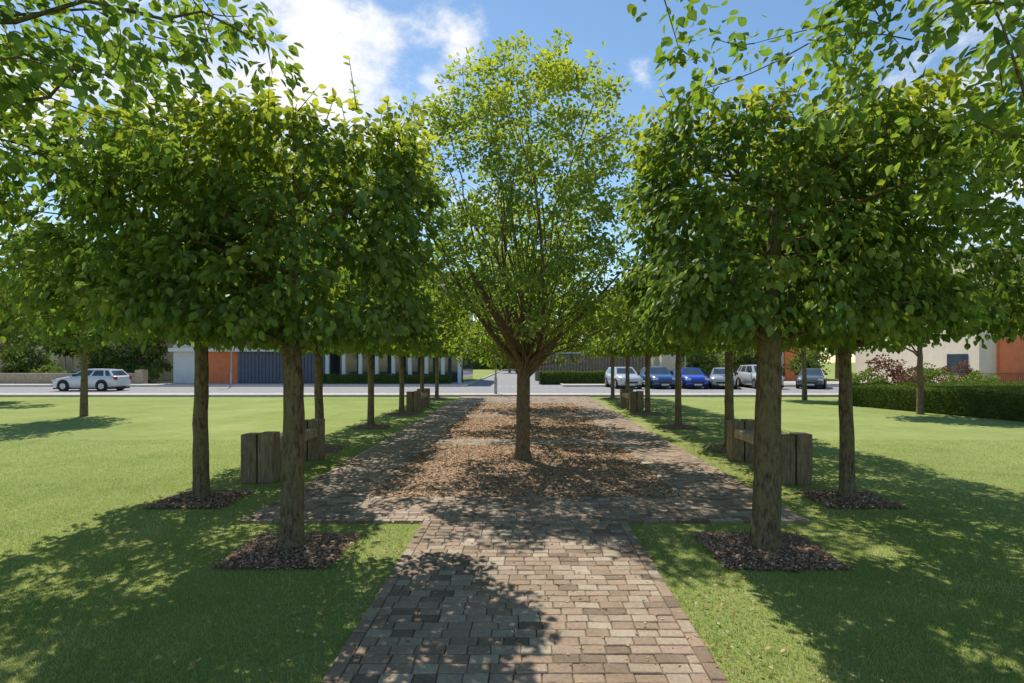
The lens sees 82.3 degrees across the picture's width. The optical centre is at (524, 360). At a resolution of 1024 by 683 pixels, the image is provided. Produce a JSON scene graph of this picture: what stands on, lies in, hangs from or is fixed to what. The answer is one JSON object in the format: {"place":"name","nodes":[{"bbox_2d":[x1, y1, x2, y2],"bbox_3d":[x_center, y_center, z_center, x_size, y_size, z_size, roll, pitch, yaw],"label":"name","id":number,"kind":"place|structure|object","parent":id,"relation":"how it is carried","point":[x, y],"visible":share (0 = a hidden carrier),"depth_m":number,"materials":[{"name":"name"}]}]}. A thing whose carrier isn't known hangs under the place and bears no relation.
{"place":"outdoors","nodes":[
{"label":"outdoors","id":0,"kind":"place"},
{"bbox_2d":[10,335,172,379],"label":"walls","id":1,"kind":"structure","parent":0,"point":[165,374],"depth_m":58.00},
{"bbox_2d":[0,327,9,370],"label":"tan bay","id":2,"kind":"object","parent":1,"relation":"attached to","point":[1,365],"depth_m":57.70,"materials":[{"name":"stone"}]},
{"bbox_2d":[31,357,71,370],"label":"window glass","id":3,"kind":"object","parent":1,"relation":"attached to","point":[68,363],"visible":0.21,"depth_m":57.97,"materials":[{"name":"grey glass"}]},
{"bbox_2d":[39,356,72,371],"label":"window frames","id":4,"kind":"structure","parent":1,"relation":"attached to","point":[64,363],"depth_m":57.92,"materials":[{"name":"grey metal"}]},
{"bbox_2d":[29,333,162,342],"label":"window glass","id":5,"kind":"object","parent":1,"relation":"attached to","point":[99,335],"depth_m":57.97,"materials":[{"name":"grey glass"}]},
{"bbox_2d":[0,384,837,385],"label":"pavement","id":6,"kind":"structure","parent":0,"point":[323,384],"depth_m":44.64,"materials":[{"name":"concrete"}]},
{"bbox_2d":[0,369,838,391],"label":"road","id":7,"kind":"structure","parent":0,"point":[506,381],"depth_m":38.94,"materials":[{"name":"grey asphalt"}]},
{"bbox_2d":[51,368,131,390],"bbox_3d":[-27.703,1.195,37.500,4.045,1.438,2.040,0,0,0],"label":"parked car","id":8,"kind":"object","parent":7,"relation":"on","point":[101,379],"visible":0.89,"depth_m":36.72,"materials":[{"name":"paint"}]},
{"bbox_2d":[605,367,642,388],"bbox_3d":[6.900,1.155,41.297,2.040,1.518,4.345,0,0,-6],"label":"parked car","id":9,"kind":"object","parent":7,"relation":"on","point":[636,379],"visible":0.83,"depth_m":39.95,"materials":[{"name":"paint"}]},
{"bbox_2d":[639,367,674,388],"bbox_3d":[9.300,1.155,41.297,2.040,1.518,4.145,0,0,-3],"label":"parked car","id":10,"kind":"object","parent":7,"relation":"on","point":[662,377],"visible":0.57,"depth_m":39.81,"materials":[{"name":"paint"}]},
{"bbox_2d":[672,367,709,388],"bbox_3d":[11.600,1.180,41.297,2.040,1.468,4.145,0,0,0],"label":"parked car","id":11,"kind":"object","parent":7,"relation":"on","point":[693,377],"visible":0.71,"depth_m":39.71,"materials":[{"name":"paint"}]},
{"bbox_2d":[707,367,737,388],"bbox_3d":[13.899,1.180,41.298,2.040,1.468,4.545,0,0,17],"label":"parked car","id":12,"kind":"object","parent":7,"relation":"on","point":[717,376],"visible":0.62,"depth_m":39.59,"materials":[{"name":"paint"}]},
{"bbox_2d":[736,364,784,388],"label":"parked car","id":13,"kind":"object","parent":7,"relation":"on","point":[746,376],"visible":0.52,"depth_m":41.27,"materials":[{"name":"paint"}]},
{"bbox_2d":[795,368,827,388],"bbox_3d":[20.199,1.205,41.298,2.040,1.418,4.445,0,0,29],"label":"parked car","id":14,"kind":"object","parent":7,"relation":"on","point":[816,377],"visible":0.89,"depth_m":39.74,"materials":[{"name":"paint"}]},
{"bbox_2d":[928,373,1023,383],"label":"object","id":15,"kind":"object","parent":7,"relation":"on","point":[997,375],"visible":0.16,"depth_m":39.19,"materials":[{"name":"grey concrete"}]},
{"bbox_2d":[0,393,838,396],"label":"pavement","id":16,"kind":"structure","parent":0,"point":[379,394],"depth_m":31.31,"materials":[{"name":"concrete"}]},
{"bbox_2d":[0,363,1023,682],"bbox_3d":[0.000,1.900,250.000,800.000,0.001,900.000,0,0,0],"label":"ground","id":17,"kind":"structure","parent":0,"point":[108,419],"depth_m":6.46,"materials":[{"name":"green plant"}]},
{"bbox_2d":[0,268,46,357],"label":"broadleaf tree","id":18,"kind":"object","parent":17,"relation":"on","point":[16,339],"visible":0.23,"depth_m":27.73,"materials":[{"name":"green plant"}]},
{"bbox_2d":[0,216,125,415],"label":"broadleaf tree","id":19,"kind":"object","parent":17,"relation":"on","point":[82,346],"visible":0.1,"depth_m":18.75,"materials":[{"name":"green plant"}]},
{"bbox_2d":[0,0,305,223],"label":"lime tree","id":20,"kind":"object","parent":17,"relation":"on","point":[16,92],"visible":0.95,"depth_m":4.01,"materials":[{"name":"green plant"}]},
{"bbox_2d":[0,79,353,497],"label":"pleached lime tree","id":21,"kind":"object","parent":17,"relation":"on","point":[60,309],"visible":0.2,"depth_m":6.24,"materials":[{"name":"green plant"}]},
{"bbox_2d":[230,350,232,384],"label":"street lamp","id":22,"kind":"object","parent":17,"relation":"on","point":[231,378],"visible":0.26,"depth_m":43.86,"materials":[{"name":"metal"}]},
{"bbox_2d":[45,55,457,549],"bbox_3d":[-2.363,-0.238,5.823,3.207,4.339,2.905,0,0,0],"label":"pleached lime tree","id":23,"kind":"object","parent":17,"relation":"on","point":[287,314],"visible":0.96,"depth_m":4.97,"materials":[{"name":"green plant"}]},
{"bbox_2d":[241,418,324,483],"bbox_3d":[-4.150,1.510,10.250,0.500,0.780,2.380,0,0,0],"label":"timber bench","id":24,"kind":"object","parent":17,"relation":"on","point":[261,458],"visible":0.75,"depth_m":9.06,"materials":[{"name":"brown wood"}]},
{"bbox_2d":[208,222,403,445],"bbox_3d":[-4.390,-0.520,12.614,3.422,4.902,4.860,0,0,0],"label":"pleached lime tree","id":25,"kind":"object","parent":17,"relation":"on","point":[318,382],"visible":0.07,"depth_m":12.52,"materials":[{"name":"green plant"}]},
{"bbox_2d":[325,263,436,425],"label":"pleached lime tree","id":26,"kind":"object","parent":17,"relation":"on","point":[370,414],"visible":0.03,"depth_m":16.72,"materials":[{"name":"green plant"}]},
{"bbox_2d":[353,281,452,412],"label":"pleached lime tree","id":27,"kind":"object","parent":17,"relation":"on","point":[435,346],"visible":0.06,"depth_m":20.91,"materials":[{"name":"green plant"}]},
{"bbox_2d":[406,388,429,411],"bbox_3d":[-4.150,1.510,22.900,0.500,0.780,2.380,0,0,0],"label":"timber bench","id":28,"kind":"object","parent":17,"relation":"on","point":[418,400],"visible":0.98,"depth_m":21.71,"materials":[{"name":"brown wood"}]},
{"bbox_2d":[0,369,838,386],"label":"kerb","id":29,"kind":"structure","parent":17,"relation":"on","point":[471,383],"depth_m":43.20,"materials":[{"name":"concrete"}]},
{"bbox_2d":[0,392,838,392],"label":"kerb","id":30,"kind":"structure","parent":17,"relation":"on","point":[397,392],"depth_m":33.20,"materials":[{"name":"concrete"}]},
{"bbox_2d":[387,303,462,388],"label":"pleached lime tree","id":31,"kind":"object","parent":17,"relation":"on","point":[445,354],"visible":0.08,"depth_m":25.14,"materials":[{"name":"green plant"}]},
{"bbox_2d":[411,305,469,397],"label":"pleached lime tree","id":32,"kind":"object","parent":17,"relation":"on","point":[436,378],"visible":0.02,"depth_m":29.31,"materials":[{"name":"green plant"}]},
{"bbox_2d":[494,348,496,393],"bbox_3d":[-1.600,-1.200,31.420,0.240,6.200,1.340,0,0,0],"label":"street lamp","id":33,"kind":"object","parent":17,"relation":"on","point":[495,384],"visible":0.26,"depth_m":31.95,"materials":[{"name":"metal"}]},
{"bbox_2d":[151,381,862,383],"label":"forecourt","id":34,"kind":"structure","parent":17,"relation":"on","point":[468,382],"depth_m":49.28,"materials":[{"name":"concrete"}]},
{"bbox_2d":[0,342,59,372],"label":"broadleaf tree","id":35,"kind":"object","parent":34,"relation":"on","point":[22,363],"visible":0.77,"depth_m":48.68,"materials":[{"name":"green plant"}]},
{"bbox_2d":[28,364,66,372],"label":"garden shrub","id":36,"kind":"object","parent":34,"relation":"on","point":[56,369],"visible":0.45,"depth_m":48.31,"materials":[{"name":"green plant"}]},
{"bbox_2d":[18,308,91,360],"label":"broadleaf tree","id":37,"kind":"object","parent":34,"relation":"on","point":[68,352],"visible":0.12,"depth_m":53.54,"materials":[{"name":"green plant"}]},
{"bbox_2d":[0,370,147,383],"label":"garden wall","id":38,"kind":"structure","parent":34,"relation":"on","point":[139,376],"depth_m":46.60,"materials":[{"name":"beige stone"}]},
{"bbox_2d":[71,336,124,370],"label":"broadleaf tree","id":39,"kind":"object","parent":34,"relation":"on","point":[94,363],"visible":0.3,"depth_m":50.01,"materials":[{"name":"green plant"}]},
{"bbox_2d":[109,363,133,372],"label":"garden shrub","id":40,"kind":"object","parent":34,"relation":"on","point":[126,370],"visible":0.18,"depth_m":48.76,"materials":[{"name":"green plant"}]},
{"bbox_2d":[97,337,172,373],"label":"broadleaf tree","id":41,"kind":"object","parent":34,"relation":"on","point":[135,358],"visible":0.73,"depth_m":50.21,"materials":[{"name":"green plant"}]},
{"bbox_2d":[134,366,162,383],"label":"garden shrub","id":42,"kind":"object","parent":34,"relation":"on","point":[153,374],"visible":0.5,"depth_m":48.71,"materials":[{"name":"green plant"}]},
{"bbox_2d":[168,271,472,382],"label":"apartment block","id":43,"kind":"structure","parent":34,"relation":"on","point":[255,366],"depth_m":50.00,"materials":[{"name":"brick"}]},
{"bbox_2d":[314,373,452,383],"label":"box hedge","id":44,"kind":"object","parent":34,"relation":"on","point":[387,378],"visible":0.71,"depth_m":46.95,"materials":[{"name":"green plant"}]},
{"bbox_2d":[538,370,640,384],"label":"box hedge","id":45,"kind":"object","parent":34,"relation":"on","point":[556,377],"visible":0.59,"depth_m":47.02,"materials":[{"name":"green plant"}]},
{"bbox_2d":[673,351,724,376],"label":"broadleaf tree","id":46,"kind":"object","parent":34,"relation":"on","point":[703,363],"visible":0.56,"depth_m":47.21,"materials":[{"name":"green plant"}]},
{"bbox_2d":[651,347,817,379],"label":"apartment block","id":47,"kind":"structure","parent":34,"relation":"on","point":[667,362],"depth_m":60.00,"materials":[{"name":"paint"}]},
{"bbox_2d":[719,346,784,372],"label":"broadleaf tree","id":48,"kind":"object","parent":34,"relation":"on","point":[745,358],"visible":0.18,"depth_m":49.54,"materials":[{"name":"green plant"}]},
{"bbox_2d":[783,347,834,374],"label":"broadleaf tree","id":49,"kind":"object","parent":34,"relation":"on","point":[813,357],"visible":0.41,"depth_m":46.01,"materials":[{"name":"green plant"}]},
{"bbox_2d":[306,408,718,682],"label":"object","id":50,"kind":"object","parent":17,"relation":"on","point":[528,599],"visible":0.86,"depth_m":4.48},
{"bbox_2d":[370,403,679,496],"bbox_3d":[0.000,1.874,17.085,4.300,0.001,18.030,0,0,0],"label":"chip bed base","id":51,"kind":"object","parent":50,"relation":"on","point":[535,468],"visible":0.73,"depth_m":10.31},
{"bbox_2d":[372,402,677,496],"bbox_3d":[0.000,1.866,17.091,4.326,0.056,18.042,0,0,0],"label":"woodchip surface","id":52,"kind":"object","parent":51,"relation":"on","point":[448,450],"visible":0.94,"depth_m":10.46,"materials":[{"name":"brown wood"}]},
{"bbox_2d":[348,28,682,460],"bbox_3d":[-0.115,-1.958,11.067,6.142,7.786,5.827,0,0,-27],"label":"hornbeam tree","id":53,"kind":"object","parent":17,"relation":"on","point":[523,357],"visible":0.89,"depth_m":10.36,"materials":[{"name":"green plant"}]},
{"bbox_2d":[454,237,582,368],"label":"hornbeam tree","id":54,"kind":"object","parent":17,"relation":"on","point":[558,353],"visible":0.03,"depth_m":23.05,"materials":[{"name":"green plant"}]},
{"bbox_2d":[141,397,907,570],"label":"bark mulch","id":55,"kind":"object","parent":17,"relation":"on","point":[799,552],"visible":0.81,"depth_m":5.88,"materials":[{"name":"wood"}]},
{"bbox_2d":[473,342,576,368],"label":"tall hedge","id":56,"kind":"object","parent":17,"relation":"on","point":[476,364],"depth_m":133.56,"materials":[{"name":"green plant"}]},
{"bbox_2d":[430,187,623,424],"bbox_3d":[0.015,-1.561,17.101,5.283,6.985,5.159,0,0,-28],"label":"hornbeam tree","id":57,"kind":"object","parent":17,"relation":"on","point":[476,337],"visible":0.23,"depth_m":16.66,"materials":[{"name":"green plant"}]},
{"bbox_2d":[38,415,1016,682],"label":"fallen leaves","id":58,"kind":"object","parent":17,"relation":"on","point":[554,561],"visible":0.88,"depth_m":4.79,"materials":[{"name":"brown plant"}]},
{"bbox_2d":[543,336,582,351],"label":"broadleaf tree","id":59,"kind":"object","parent":17,"relation":"on","point":[579,342],"visible":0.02,"depth_m":96.69,"materials":[{"name":"green plant"}]},
{"bbox_2d":[535,352,650,380],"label":"bicycle store","id":60,"kind":"structure","parent":17,"relation":"on","point":[587,363],"depth_m":55.93,"materials":[{"name":"metal"}]},
{"bbox_2d":[580,320,645,397],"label":"pleached lime tree","id":61,"kind":"object","parent":17,"relation":"on","point":[612,371],"visible":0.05,"depth_m":29.33,"materials":[{"name":"green plant"}]},
{"bbox_2d":[589,300,652,388],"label":"pleached lime tree","id":62,"kind":"object","parent":17,"relation":"on","point":[595,350],"visible":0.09,"depth_m":25.11,"materials":[{"name":"green plant"}]},
{"bbox_2d":[620,388,643,411],"bbox_3d":[4.150,1.510,22.900,0.500,0.780,2.380,0,0,0],"label":"timber bench","id":63,"kind":"object","parent":17,"relation":"on","point":[631,400],"visible":0.97,"depth_m":21.71,"materials":[{"name":"brown wood"}]},
{"bbox_2d":[599,286,699,412],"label":"pleached lime tree","id":64,"kind":"object","parent":17,"relation":"on","point":[611,341],"visible":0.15,"depth_m":20.94,"materials":[{"name":"green plant"}]},
{"bbox_2d":[616,270,749,425],"bbox_3d":[4.422,-0.486,16.813,3.386,4.834,4.689,0,0,0],"label":"pleached lime tree","id":65,"kind":"object","parent":17,"relation":"on","point":[639,345],"visible":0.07,"depth_m":16.75,"materials":[{"name":"green plant"}]},
{"bbox_2d":[647,204,839,447],"bbox_3d":[4.405,-0.519,12.558,3.409,4.902,4.767,0,0,0],"label":"pleached lime tree","id":66,"kind":"object","parent":17,"relation":"on","point":[729,398],"visible":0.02,"depth_m":12.54,"materials":[{"name":"green plant"}]},
{"bbox_2d":[727,419,811,484],"bbox_3d":[4.150,1.510,10.150,0.500,0.780,2.380,0,0,0],"label":"timber bench","id":67,"kind":"object","parent":17,"relation":"on","point":[796,450],"visible":0.67,"depth_m":8.96,"materials":[{"name":"brown wood"}]},
{"bbox_2d":[750,346,809,399],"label":"broadleaf tree","id":68,"kind":"object","parent":17,"relation":"on","point":[804,378],"visible":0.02,"depth_m":28.43,"materials":[{"name":"brown plant"}]},
{"bbox_2d":[612,54,1013,550],"bbox_3d":[2.525,-0.311,5.882,3.176,4.495,2.880,0,0,0],"label":"pleached lime tree","id":69,"kind":"object","parent":17,"relation":"on","point":[767,316],"visible":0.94,"depth_m":4.98,"materials":[{"name":"green plant"}]},
{"bbox_2d":[627,0,1023,252],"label":"lime tree","id":70,"kind":"object","parent":17,"relation":"on","point":[835,45],"visible":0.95,"depth_m":4.01,"materials":[{"name":"green plant"}]},
{"bbox_2d":[695,79,1023,497],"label":"pleached lime tree","id":71,"kind":"object","parent":17,"relation":"on","point":[1010,268],"visible":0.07,"depth_m":6.44,"materials":[{"name":"green plant"}]},
{"bbox_2d":[852,366,889,384],"bbox_3d":[17.488,1.118,29.982,2.130,1.726,2.233,0,0,28],"label":"garden shrub","id":72,"kind":"object","parent":17,"relation":"on","point":[859,378],"visible":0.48,"depth_m":29.73,"materials":[{"name":"green plant"}]},
{"bbox_2d":[865,353,927,383],"bbox_3d":[19.076,0.877,30.389,2.818,2.536,2.686,0,0,0],"label":"garden shrub","id":73,"kind":"object","parent":17,"relation":"on","point":[893,370],"visible":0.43,"depth_m":30.09,"materials":[{"name":"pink plant"}]},
{"bbox_2d":[890,365,927,382],"bbox_3d":[24.525,1.177,37.205,2.354,1.930,2.057,0,0,0],"label":"garden shrub","id":74,"kind":"object","parent":17,"relation":"on","point":[907,370],"visible":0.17,"depth_m":37.21,"materials":[{"name":"pink plant"}]},
{"bbox_2d":[854,242,1007,414],"bbox_3d":[13.916,-1.378,21.192,6.060,6.618,5.148,0,0,-24],"label":"broadleaf tree","id":75,"kind":"object","parent":17,"relation":"on","point":[918,353],"visible":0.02,"depth_m":20.80,"materials":[{"name":"green plant"}]},
{"bbox_2d":[838,380,1023,392],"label":"box hedge","id":76,"kind":"object","parent":17,"relation":"on","point":[1009,385],"visible":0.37,"depth_m":26.52,"materials":[{"name":"green plant"}]},
{"bbox_2d":[907,362,958,384],"bbox_3d":[21.281,1.064,30.641,2.374,2.011,2.340,0,0,36],"label":"garden shrub","id":77,"kind":"object","parent":17,"relation":"on","point":[931,373],"visible":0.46,"depth_m":30.42,"materials":[{"name":"green plant"}]},
{"bbox_2d":[852,382,1023,421],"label":"box hedge","id":78,"kind":"object","parent":17,"relation":"on","point":[987,403],"visible":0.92,"depth_m":20.70,"materials":[{"name":"green plant"}]},
{"bbox_2d":[855,246,1023,383],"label":"apartment block","id":79,"kind":"structure","parent":17,"relation":"on","point":[1001,356],"depth_m":41.00,"materials":[{"name":"beige paint"}]},
{"bbox_2d":[934,360,974,384],"bbox_3d":[27.109,1.022,36.943,2.652,2.226,2.386,0,0,0],"label":"garden shrub","id":80,"kind":"object","parent":17,"relation":"on","point":[959,367],"visible":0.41,"depth_m":36.55,"materials":[{"name":"pink plant"}]},
{"bbox_2d":[954,370,1002,384],"bbox_3d":[23.701,1.299,30.607,2.294,1.679,2.222,0,0,0],"label":"garden shrub","id":81,"kind":"object","parent":17,"relation":"on","point":[978,376],"visible":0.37,"depth_m":30.53,"materials":[{"name":"green plant"}]},
{"bbox_2d":[0,0,1023,362],"label":"sky","id":82,"kind":"structure","parent":0,"point":[396,49],"materials":[{"name":"blue"}]},
{"bbox_2d":[240,396,809,682],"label":"sett paving","id":83,"kind":"structure","parent":0,"point":[677,475],"depth_m":5.17,"materials":[{"name":"stone"}]},
{"bbox_2d":[834,350,851,378],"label":"broadleaf tree","id":84,"kind":"object","parent":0,"point":[836,365],"visible":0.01,"depth_m":61.85,"materials":[{"name":"plant"}]}
]}

